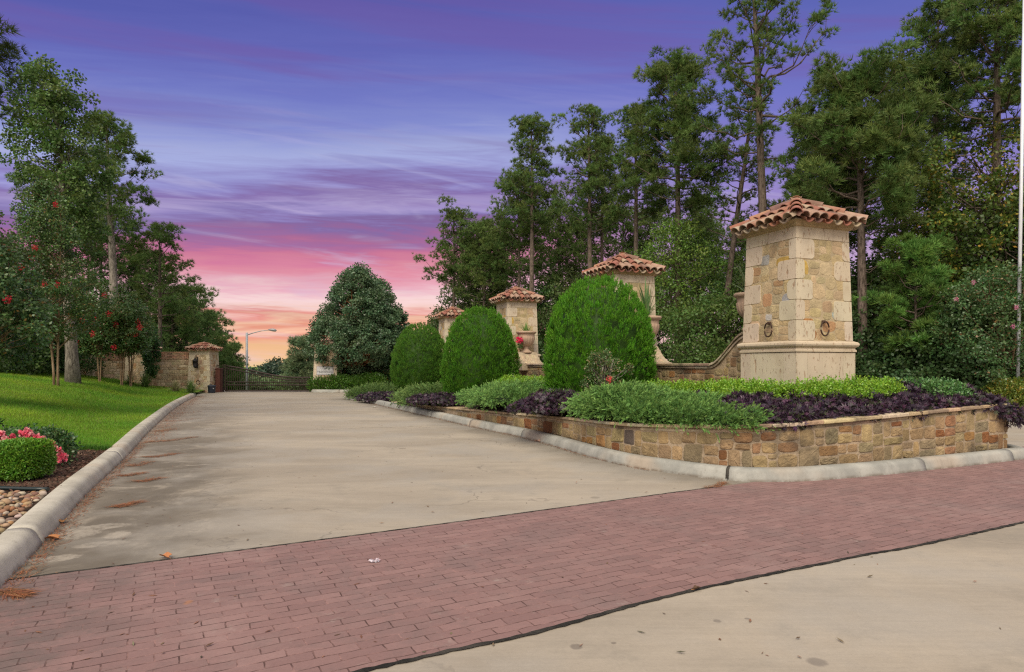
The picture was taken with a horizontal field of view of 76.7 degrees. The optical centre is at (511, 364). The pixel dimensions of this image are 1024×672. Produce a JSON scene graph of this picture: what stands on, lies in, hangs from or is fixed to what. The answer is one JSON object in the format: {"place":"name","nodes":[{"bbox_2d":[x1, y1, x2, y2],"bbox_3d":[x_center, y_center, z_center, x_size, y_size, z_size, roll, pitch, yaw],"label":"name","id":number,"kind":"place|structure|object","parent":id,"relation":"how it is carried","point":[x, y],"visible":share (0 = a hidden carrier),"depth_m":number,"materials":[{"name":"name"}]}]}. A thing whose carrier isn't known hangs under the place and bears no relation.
{"place":"outdoors","nodes":[
{"label":"outdoors","id":0,"kind":"place"},
{"bbox_2d":[0,489,49,533],"bbox_3d":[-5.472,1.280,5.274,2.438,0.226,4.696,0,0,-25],"label":"river pebbles","id":1,"kind":"object","parent":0,"point":[29,499],"visible":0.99,"depth_m":6.29,"materials":[{"name":"beige stone"}]},
{"bbox_2d":[0,370,234,449],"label":"lawn","id":2,"kind":"structure","parent":0,"point":[89,404],"depth_m":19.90,"materials":[{"name":"plant"}]},
{"bbox_2d":[0,12,38,130],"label":"pine tree","id":3,"kind":"object","parent":2,"relation":"on","point":[14,54],"visible":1,"depth_m":16.61,"materials":[{"name":"green plant"}]},
{"bbox_2d":[0,210,60,373],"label":"crape myrtle","id":4,"kind":"object","parent":2,"relation":"on","point":[29,311],"visible":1,"depth_m":15.59,"materials":[{"name":"green plant"}]},
{"bbox_2d":[0,260,64,374],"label":"undergrowth shrub","id":5,"kind":"object","parent":2,"relation":"on","point":[43,370],"visible":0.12,"depth_m":28.82,"materials":[{"name":"green plant"}]},
{"bbox_2d":[0,448,107,491],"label":"mulch bed","id":6,"kind":"object","parent":2,"relation":"on","point":[34,481],"visible":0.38,"depth_m":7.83,"materials":[{"name":"brown wood"}]},
{"bbox_2d":[0,437,58,481],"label":"boxwood shrub","id":7,"kind":"object","parent":6,"relation":"on","point":[21,458],"visible":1,"depth_m":7.57,"materials":[{"name":"green plant"}]},
{"bbox_2d":[0,423,83,465],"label":"rose bush","id":8,"kind":"object","parent":6,"relation":"on","point":[65,449],"visible":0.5,"depth_m":8.90,"materials":[{"name":"pink plant"}]},
{"bbox_2d":[4,287,111,374],"bbox_3d":[-22.457,-1.604,31.068,5.851,4.672,5.697,0,0,0],"label":"undergrowth shrub","id":9,"kind":"object","parent":2,"relation":"on","point":[62,365],"visible":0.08,"depth_m":31.05,"materials":[{"name":"green plant"}]},
{"bbox_2d":[0,178,116,385],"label":"crape myrtle","id":10,"kind":"object","parent":2,"relation":"on","point":[48,216],"visible":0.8,"depth_m":23.99,"materials":[{"name":"green plant"}]},
{"bbox_2d":[2,172,116,304],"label":"pine tree","id":11,"kind":"object","parent":2,"relation":"on","point":[96,255],"visible":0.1,"depth_m":42.23,"materials":[{"name":"green plant"}]},
{"bbox_2d":[0,51,122,383],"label":"broadleaf tree","id":12,"kind":"object","parent":2,"relation":"on","point":[49,105],"visible":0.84,"depth_m":26.54,"materials":[{"name":"green plant"}]},
{"bbox_2d":[76,303,132,381],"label":"crape myrtle","id":13,"kind":"object","parent":2,"relation":"on","point":[90,343],"visible":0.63,"depth_m":30.12,"materials":[{"name":"green plant"}]},
{"bbox_2d":[102,353,124,379],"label":"entrance wall","id":14,"kind":"structure","parent":2,"relation":"on","point":[111,369],"depth_m":33.70,"materials":[{"name":"stone"}]},
{"bbox_2d":[77,287,154,384],"bbox_3d":[-18.789,-1.200,31.156,3.397,5.046,3.371,0,0,0],"label":"crape myrtle","id":15,"kind":"object","parent":2,"relation":"on","point":[121,300],"visible":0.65,"depth_m":30.56,"materials":[{"name":"green plant"}]},
{"bbox_2d":[68,106,164,307],"bbox_3d":[-23.185,-6.693,37.074,5.803,15.531,5.904,0,0,0],"label":"pine tree","id":16,"kind":"object","parent":2,"relation":"on","point":[119,199],"visible":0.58,"depth_m":36.83,"materials":[{"name":"green plant"}]},
{"bbox_2d":[74,197,162,307],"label":"pine tree","id":17,"kind":"object","parent":2,"relation":"on","point":[97,267],"visible":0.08,"depth_m":45.94,"materials":[{"name":"green plant"}]},
{"bbox_2d":[107,300,155,386],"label":"crape myrtle","id":18,"kind":"object","parent":2,"relation":"on","point":[131,349],"visible":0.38,"depth_m":31.34,"materials":[{"name":"green plant"}]},
{"bbox_2d":[124,347,161,384],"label":"gate pillar","id":19,"kind":"structure","parent":2,"relation":"on","point":[138,367],"depth_m":34.04,"materials":[{"name":"stone"}]},
{"bbox_2d":[95,242,199,350],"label":"pine tree","id":20,"kind":"object","parent":2,"relation":"on","point":[153,283],"visible":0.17,"depth_m":47.19,"materials":[{"name":"green plant"}]},
{"bbox_2d":[140,327,161,385],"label":"climbing vine","id":21,"kind":"object","parent":2,"relation":"on","point":[148,362],"visible":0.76,"depth_m":33.83,"materials":[{"name":"green plant"}]},
{"bbox_2d":[117,221,206,351],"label":"pine tree","id":22,"kind":"object","parent":2,"relation":"on","point":[168,268],"visible":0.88,"depth_m":41.84,"materials":[{"name":"green plant"}]},
{"bbox_2d":[154,352,188,388],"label":"entrance wall","id":23,"kind":"structure","parent":2,"relation":"on","point":[173,365],"depth_m":34.82,"materials":[{"name":"stone"}]},
{"bbox_2d":[141,288,227,351],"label":"pine tree","id":24,"kind":"object","parent":2,"relation":"on","point":[186,333],"visible":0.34,"depth_m":46.58,"materials":[{"name":"green plant"}]},
{"bbox_2d":[156,274,228,363],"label":"pine tree","id":25,"kind":"object","parent":2,"relation":"on","point":[203,301],"visible":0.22,"depth_m":52.02,"materials":[{"name":"green plant"}]},
{"bbox_2d":[181,308,248,385],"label":"pine tree","id":26,"kind":"object","parent":2,"relation":"on","point":[222,319],"visible":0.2,"depth_m":58.04,"materials":[{"name":"green plant"}]},
{"bbox_2d":[0,0,1023,366],"label":"sky","id":27,"kind":"structure","parent":0,"point":[295,143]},
{"bbox_2d":[10,390,1023,671],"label":"road","id":28,"kind":"structure","parent":0,"point":[280,468],"depth_m":5.75,"materials":[{"name":"concrete"}]},
{"bbox_2d":[4,442,148,587],"bbox_3d":[-5.238,1.490,8.421,0.421,0.052,9.072,0,0,-24],"label":"pine straw","id":29,"kind":"object","parent":28,"relation":"on","point":[84,502],"visible":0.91,"depth_m":5.76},
{"bbox_2d":[184,342,222,392],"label":"gate pillar","id":30,"kind":"structure","parent":28,"relation":"on","point":[207,355],"depth_m":34.45,"materials":[{"name":"stone"}]},
{"bbox_2d":[310,340,342,386],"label":"gate pillar","id":31,"kind":"structure","parent":28,"relation":"on","point":[319,369],"depth_m":34.98,"materials":[{"name":"stone"}]},
{"bbox_2d":[225,364,311,390],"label":"driveway gate","id":32,"kind":"structure","parent":31,"relation":"attached to","point":[259,381],"depth_m":35.19,"materials":[{"name":"brown metal"}]},
{"bbox_2d":[9,487,711,579],"bbox_3d":[-1.520,1.492,5.601,9.149,0.001,0.074,0,0,-30],"label":"road joint","id":33,"kind":"object","parent":28,"relation":"on","point":[330,538],"visible":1,"depth_m":5.49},
{"bbox_2d":[0,446,1023,671],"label":"brick crossing","id":34,"kind":"object","parent":28,"relation":"on","point":[298,603],"visible":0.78,"depth_m":4.59,"materials":[{"name":"red brick"}]},
{"bbox_2d":[351,521,1023,671],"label":"road joint","id":35,"kind":"object","parent":34,"relation":"on","point":[365,669],"visible":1,"depth_m":3.96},
{"bbox_2d":[394,402,1008,466],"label":"planter wall","id":36,"kind":"structure","parent":28,"relation":"on","point":[890,436],"depth_m":9.32,"materials":[{"name":"stone"}]},
{"bbox_2d":[384,400,1009,450],"bbox_3d":[0.952,1.031,19.851,7.229,0.698,23.128,0,0,-26],"label":"planting bed","id":37,"kind":"object","parent":36,"relation":"in","point":[496,406],"depth_m":16.08,"materials":[{"name":"soil"}]},
{"bbox_2d":[343,380,400,400],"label":"spreading juniper","id":38,"kind":"object","parent":37,"relation":"on","point":[370,387],"visible":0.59,"depth_m":27.08,"materials":[{"name":"green plant"}]},
{"bbox_2d":[390,322,447,388],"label":"dome shrub","id":39,"kind":"object","parent":37,"relation":"on","point":[416,354],"visible":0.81,"depth_m":26.18,"materials":[{"name":"green plant"}]},
{"bbox_2d":[387,381,450,408],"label":"spreading juniper","id":40,"kind":"object","parent":37,"relation":"on","point":[400,396],"visible":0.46,"depth_m":20.40,"materials":[{"name":"green plant"}]},
{"bbox_2d":[406,391,468,405],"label":"purple vine","id":41,"kind":"object","parent":37,"relation":"on","point":[442,397],"visible":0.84,"depth_m":18.26,"materials":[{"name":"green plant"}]},
{"bbox_2d":[439,304,521,393],"bbox_3d":[-0.980,-0.346,19.986,2.580,3.048,2.499,0,0,39],"label":"dome shrub","id":42,"kind":"object","parent":37,"relation":"on","point":[481,347],"visible":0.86,"depth_m":19.22,"materials":[{"name":"green plant"}]},
{"bbox_2d":[454,375,568,412],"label":"spreading juniper","id":43,"kind":"object","parent":37,"relation":"on","point":[504,393],"visible":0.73,"depth_m":14.65,"materials":[{"name":"green plant"}]},
{"bbox_2d":[489,286,544,363],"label":"stone pillar","id":44,"kind":"structure","parent":37,"relation":"on","point":[516,307],"depth_m":23.20,"materials":[{"name":"stone"}]},
{"bbox_2d":[515,352,546,378],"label":"wall","id":45,"kind":"structure","parent":37,"relation":"on","point":[532,363],"depth_m":22.27,"materials":[{"name":"stone"}]},
{"bbox_2d":[504,387,578,415],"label":"purple vine","id":46,"kind":"object","parent":37,"relation":"on","point":[539,401],"visible":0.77,"depth_m":12.13,"materials":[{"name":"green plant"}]},
{"bbox_2d":[542,271,658,392],"bbox_3d":[1.944,-0.528,14.306,2.578,3.062,2.556,0,0,-4],"label":"dome shrub","id":47,"kind":"object","parent":37,"relation":"on","point":[595,316],"visible":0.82,"depth_m":13.52,"materials":[{"name":"green plant"}]},
{"bbox_2d":[579,348,633,392],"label":"flowering shrub","id":48,"kind":"object","parent":37,"relation":"on","point":[604,364],"visible":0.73,"depth_m":12.66,"materials":[{"name":"green plant"}]},
{"bbox_2d":[582,252,665,350],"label":"stone pillar","id":49,"kind":"structure","parent":37,"relation":"on","point":[633,270],"depth_m":16.12,"materials":[{"name":"stone"}]},
{"bbox_2d":[561,377,780,442],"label":"spreading juniper","id":50,"kind":"object","parent":37,"relation":"on","point":[635,401],"visible":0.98,"depth_m":9.89,"materials":[{"name":"green plant"}]},
{"bbox_2d":[648,332,776,383],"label":"wall","id":51,"kind":"structure","parent":37,"relation":"on","point":[726,362],"depth_m":13.09,"materials":[{"name":"stone"}]},
{"bbox_2d":[641,373,908,401],"bbox_3d":[4.170,0.557,11.034,4.462,0.841,2.576,0,0,36],"label":"hedge","id":52,"kind":"object","parent":37,"relation":"on","point":[849,388],"visible":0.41,"depth_m":10.17,"materials":[{"name":"green plant"}]},
{"bbox_2d":[729,195,867,385],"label":"stone pillar","id":53,"kind":"structure","parent":37,"relation":"on","point":[797,309],"depth_m":10.62,"materials":[{"name":"stone"}]},
{"bbox_2d":[715,378,1023,432],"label":"purple vine","id":54,"kind":"object","parent":37,"relation":"on","point":[794,409],"visible":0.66,"depth_m":9.57,"materials":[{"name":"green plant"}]},
{"bbox_2d":[879,376,975,400],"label":"green shrub","id":55,"kind":"object","parent":37,"relation":"on","point":[932,384],"visible":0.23,"depth_m":10.61,"materials":[{"name":"green plant"}]},
{"bbox_2d":[702,223,746,291],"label":"pine tree","id":56,"kind":"object","parent":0,"point":[742,253],"visible":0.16,"depth_m":45.76,"materials":[{"name":"green plant"}]},
{"bbox_3d":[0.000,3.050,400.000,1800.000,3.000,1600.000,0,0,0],"label":"ground","id":57,"kind":"structure","parent":0,"visible":0},
{"bbox_2d":[0,393,196,587],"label":"kerb","id":58,"kind":"structure","parent":57,"relation":"on","point":[22,539],"depth_m":6.50,"materials":[{"name":"concrete"}]},
{"bbox_2d":[220,339,252,389],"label":"pine tree","id":59,"kind":"object","parent":57,"relation":"on","point":[235,346],"visible":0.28,"depth_m":63.62,"materials":[{"name":"green plant"}]},
{"bbox_2d":[278,335,313,389],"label":"pine tree","id":60,"kind":"object","parent":57,"relation":"on","point":[298,359],"visible":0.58,"depth_m":70.92,"materials":[{"name":"green plant"}]},
{"bbox_2d":[411,193,489,305],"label":"pine tree","id":61,"kind":"object","parent":57,"relation":"on","point":[459,217],"visible":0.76,"depth_m":47.59,"materials":[{"name":"green plant"}]},
{"bbox_2d":[433,306,469,351],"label":"stone pillar","id":62,"kind":"structure","parent":57,"relation":"on","point":[446,317],"depth_m":31.32,"materials":[{"name":"stone"}]},
{"bbox_2d":[421,285,491,330],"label":"broadleaf tree","id":63,"kind":"object","parent":57,"relation":"on","point":[461,307],"visible":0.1,"depth_m":49.45,"materials":[{"name":"green plant"}]},
{"bbox_2d":[445,214,513,314],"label":"pine tree","id":64,"kind":"object","parent":57,"relation":"on","point":[478,251],"visible":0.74,"depth_m":46.36,"materials":[{"name":"green plant"}]},
{"bbox_2d":[470,227,528,306],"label":"pine tree","id":65,"kind":"object","parent":57,"relation":"on","point":[508,243],"visible":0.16,"depth_m":52.20,"materials":[{"name":"green plant"}]},
{"bbox_2d":[477,167,566,288],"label":"pine tree","id":66,"kind":"object","parent":57,"relation":"on","point":[505,224],"visible":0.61,"depth_m":44.38,"materials":[{"name":"green plant"}]},
{"bbox_2d":[492,278,564,357],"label":"broadleaf tree","id":67,"kind":"object","parent":57,"relation":"on","point":[540,305],"visible":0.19,"depth_m":45.34,"materials":[{"name":"green plant"}]},
{"bbox_2d":[494,110,567,292],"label":"pine tree","id":68,"kind":"object","parent":57,"relation":"on","point":[538,127],"visible":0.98,"depth_m":41.60,"materials":[{"name":"green plant"}]},
{"bbox_2d":[514,195,595,309],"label":"pine tree","id":69,"kind":"object","parent":57,"relation":"on","point":[558,237],"visible":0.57,"depth_m":48.97,"materials":[{"name":"green plant"}]},
{"bbox_2d":[537,267,592,362],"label":"broadleaf tree","id":70,"kind":"object","parent":57,"relation":"on","point":[543,313],"visible":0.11,"depth_m":43.36,"materials":[{"name":"green plant"}]},
{"bbox_2d":[543,103,626,289],"bbox_3d":[5.077,-7.290,39.854,5.274,17.981,4.329,0,0,-32],"label":"pine tree","id":71,"kind":"object","parent":57,"relation":"on","point":[586,189],"visible":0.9,"depth_m":39.74,"materials":[{"name":"green plant"}]},
{"bbox_2d":[570,140,633,262],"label":"pine tree","id":72,"kind":"object","parent":57,"relation":"on","point":[610,174],"visible":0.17,"depth_m":42.98,"materials":[{"name":"green plant"}]},
{"bbox_2d":[600,97,671,255],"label":"pine tree","id":73,"kind":"object","parent":57,"relation":"on","point":[624,197],"visible":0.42,"depth_m":37.87,"materials":[{"name":"green plant"}]},
{"bbox_2d":[346,396,1023,481],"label":"kerb","id":74,"kind":"structure","parent":57,"relation":"on","point":[813,473],"depth_m":9.22,"materials":[{"name":"grey concrete"}]},
{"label":"forest ground","id":75,"kind":"structure","parent":0,"visible":0},
{"bbox_2d":[545,213,606,303],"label":"pine tree","id":76,"kind":"object","parent":75,"relation":"on","point":[594,243],"visible":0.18,"depth_m":50.96,"materials":[{"name":"green plant"}]},
{"bbox_2d":[582,202,660,306],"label":"pine tree","id":77,"kind":"object","parent":75,"relation":"on","point":[627,244],"visible":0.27,"depth_m":49.35,"materials":[{"name":"green plant"}]},
{"bbox_2d":[613,206,683,298],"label":"pine tree","id":78,"kind":"object","parent":75,"relation":"on","point":[646,222],"visible":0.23,"depth_m":49.20,"materials":[{"name":"green plant"}]},
{"bbox_2d":[611,43,752,362],"bbox_3d":[9.451,-7.641,34.676,6.244,18.682,7.482,0,0,43],"label":"pine tree","id":79,"kind":"object","parent":75,"relation":"on","point":[682,70],"visible":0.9,"depth_m":34.06,"materials":[{"name":"green plant"}]},
{"bbox_2d":[625,213,744,340],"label":"broadleaf tree","id":80,"kind":"object","parent":75,"relation":"on","point":[687,244],"visible":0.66,"depth_m":33.69,"materials":[{"name":"green plant"}]},
{"bbox_2d":[662,194,727,347],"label":"tree","id":81,"kind":"object","parent":75,"relation":"on","point":[699,286],"visible":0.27,"depth_m":45.27,"materials":[{"name":"green plant"}]},
{"bbox_2d":[656,284,743,362],"bbox_3d":[9.899,-1.141,31.389,5.713,5.482,6.567,0,0,-39],"label":"bush","id":82,"kind":"object","parent":75,"relation":"on","point":[712,351],"visible":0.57,"depth_m":30.64,"materials":[{"name":"green plant"}]},
{"bbox_2d":[703,261,745,340],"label":"broadleaf tree","id":83,"kind":"object","parent":75,"relation":"on","point":[722,279],"visible":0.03,"depth_m":34.09,"materials":[{"name":"green plant"}]},
{"bbox_2d":[686,73,787,347],"bbox_3d":[11.468,-6.399,33.140,4.508,16.214,5.402,0,0,-17],"label":"pine tree","id":84,"kind":"object","parent":75,"relation":"on","point":[734,114],"visible":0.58,"depth_m":32.86,"materials":[{"name":"green plant"}]},
{"bbox_2d":[682,0,841,212],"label":"pine tree","id":85,"kind":"object","parent":75,"relation":"on","point":[767,35],"visible":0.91,"depth_m":27.95,"materials":[{"name":"green plant"}]},
{"bbox_2d":[769,115,881,253],"bbox_3d":[13.524,-4.652,27.701,4.851,12.705,5.327,0,0,0],"label":"pine tree","id":86,"kind":"object","parent":75,"relation":"on","point":[847,203],"visible":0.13,"depth_m":27.41,"materials":[{"name":"green plant"}]},
{"bbox_2d":[763,28,946,378],"bbox_3d":[12.636,-5.057,24.109,6.512,13.515,5.939,0,0,-37],"label":"pine tree","id":87,"kind":"object","parent":75,"relation":"on","point":[881,142],"visible":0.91,"depth_m":23.25,"materials":[{"name":"green plant"}]},
{"bbox_2d":[848,308,890,380],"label":"undergrowth shrub","id":88,"kind":"object","parent":75,"relation":"on","point":[873,336],"visible":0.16,"depth_m":23.59,"materials":[{"name":"green plant"}]},
{"bbox_2d":[855,342,925,381],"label":"undergrowth shrub","id":89,"kind":"object","parent":75,"relation":"on","point":[867,368],"visible":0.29,"depth_m":22.52,"materials":[{"name":"green plant"}]},
{"bbox_2d":[850,246,943,352],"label":"broadleaf tree","id":90,"kind":"object","parent":75,"relation":"on","point":[877,308],"visible":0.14,"depth_m":26.05,"materials":[{"name":"green plant"}]},
{"bbox_2d":[851,231,960,375],"bbox_3d":[13.417,-1.447,21.810,3.211,6.294,3.299,0,0,0],"label":"pine tree","id":91,"kind":"object","parent":75,"relation":"on","point":[920,253],"visible":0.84,"depth_m":21.65,"materials":[{"name":"green plant"}]},
{"bbox_2d":[853,49,976,258],"bbox_3d":[18.803,-6.617,31.232,7.088,16.635,6.426,0,0,0],"label":"pine tree","id":92,"kind":"object","parent":75,"relation":"on","point":[875,248],"visible":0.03,"depth_m":30.19,"materials":[{"name":"green plant"}]},
{"bbox_2d":[872,316,960,381],"bbox_3d":[13.813,0.041,21.513,3.512,3.278,3.136,0,0,0],"label":"undergrowth shrub","id":93,"kind":"object","parent":75,"relation":"on","point":[897,360],"visible":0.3,"depth_m":21.27,"materials":[{"name":"green plant"}]},
{"bbox_2d":[876,0,1016,363],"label":"pine tree","id":94,"kind":"object","parent":75,"relation":"on","point":[924,26],"visible":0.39,"depth_m":26.48,"materials":[{"name":"green plant"}]},
{"bbox_2d":[870,175,1023,334],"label":"broadleaf tree","id":95,"kind":"object","parent":75,"relation":"on","point":[933,203],"visible":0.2,"depth_m":24.52,"materials":[{"name":"green plant"}]},
{"bbox_2d":[900,299,1008,389],"bbox_3d":[14.055,-0.233,20.371,3.031,3.826,3.198,0,0,0],"label":"undergrowth shrub","id":96,"kind":"object","parent":75,"relation":"on","point":[978,382],"visible":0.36,"depth_m":20.14,"materials":[{"name":"green plant"}]},
{"bbox_2d":[892,113,1023,316],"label":"broadleaf tree","id":97,"kind":"object","parent":75,"relation":"on","point":[996,180],"visible":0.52,"depth_m":23.24,"materials":[{"name":"green plant"}]},
{"bbox_2d":[912,0,1022,324],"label":"pine tree","id":98,"kind":"object","parent":75,"relation":"on","point":[1002,27],"visible":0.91,"depth_m":23.73,"materials":[{"name":"green plant"}]},
{"bbox_2d":[924,241,1023,351],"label":"broadleaf tree","id":99,"kind":"object","parent":75,"relation":"on","point":[1001,256],"visible":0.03,"depth_m":23.42,"materials":[{"name":"green plant"}]},
{"bbox_2d":[926,258,1023,383],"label":"crape myrtle","id":100,"kind":"object","parent":75,"relation":"on","point":[1003,318],"visible":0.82,"depth_m":19.46,"materials":[{"name":"green plant"}]},
{"bbox_2d":[931,183,1023,335],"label":"broadleaf tree","id":101,"kind":"object","parent":75,"relation":"on","point":[980,228],"visible":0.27,"depth_m":22.55,"materials":[{"name":"green plant"}]},
{"bbox_2d":[980,376,1023,410],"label":"green shrub","id":102,"kind":"object","parent":75,"relation":"on","point":[1011,390],"visible":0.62,"depth_m":18.80,"materials":[{"name":"green plant"}]},
{"bbox_2d":[1016,0,1023,376],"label":"flag pole","id":103,"kind":"object","parent":75,"relation":"on","point":[1019,282],"visible":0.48,"depth_m":19.27,"materials":[{"name":"metal"}]},
{"label":"planting bed","id":104,"kind":"structure","parent":0,"visible":0},
{"bbox_2d":[305,371,387,391],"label":"green shrub row","id":105,"kind":"object","parent":104,"relation":"on","point":[341,381],"visible":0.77,"depth_m":34.84,"materials":[{"name":"green plant"}]},
{"bbox_2d":[302,261,398,374],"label":"street tree","id":106,"kind":"object","parent":104,"relation":"on","point":[357,284],"visible":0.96,"depth_m":35.03,"materials":[{"name":"green plant"}]},
{"bbox_2d":[331,274,409,370],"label":"street tree","id":107,"kind":"object","parent":104,"relation":"on","point":[399,315],"visible":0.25,"depth_m":36.72,"materials":[{"name":"green plant"}]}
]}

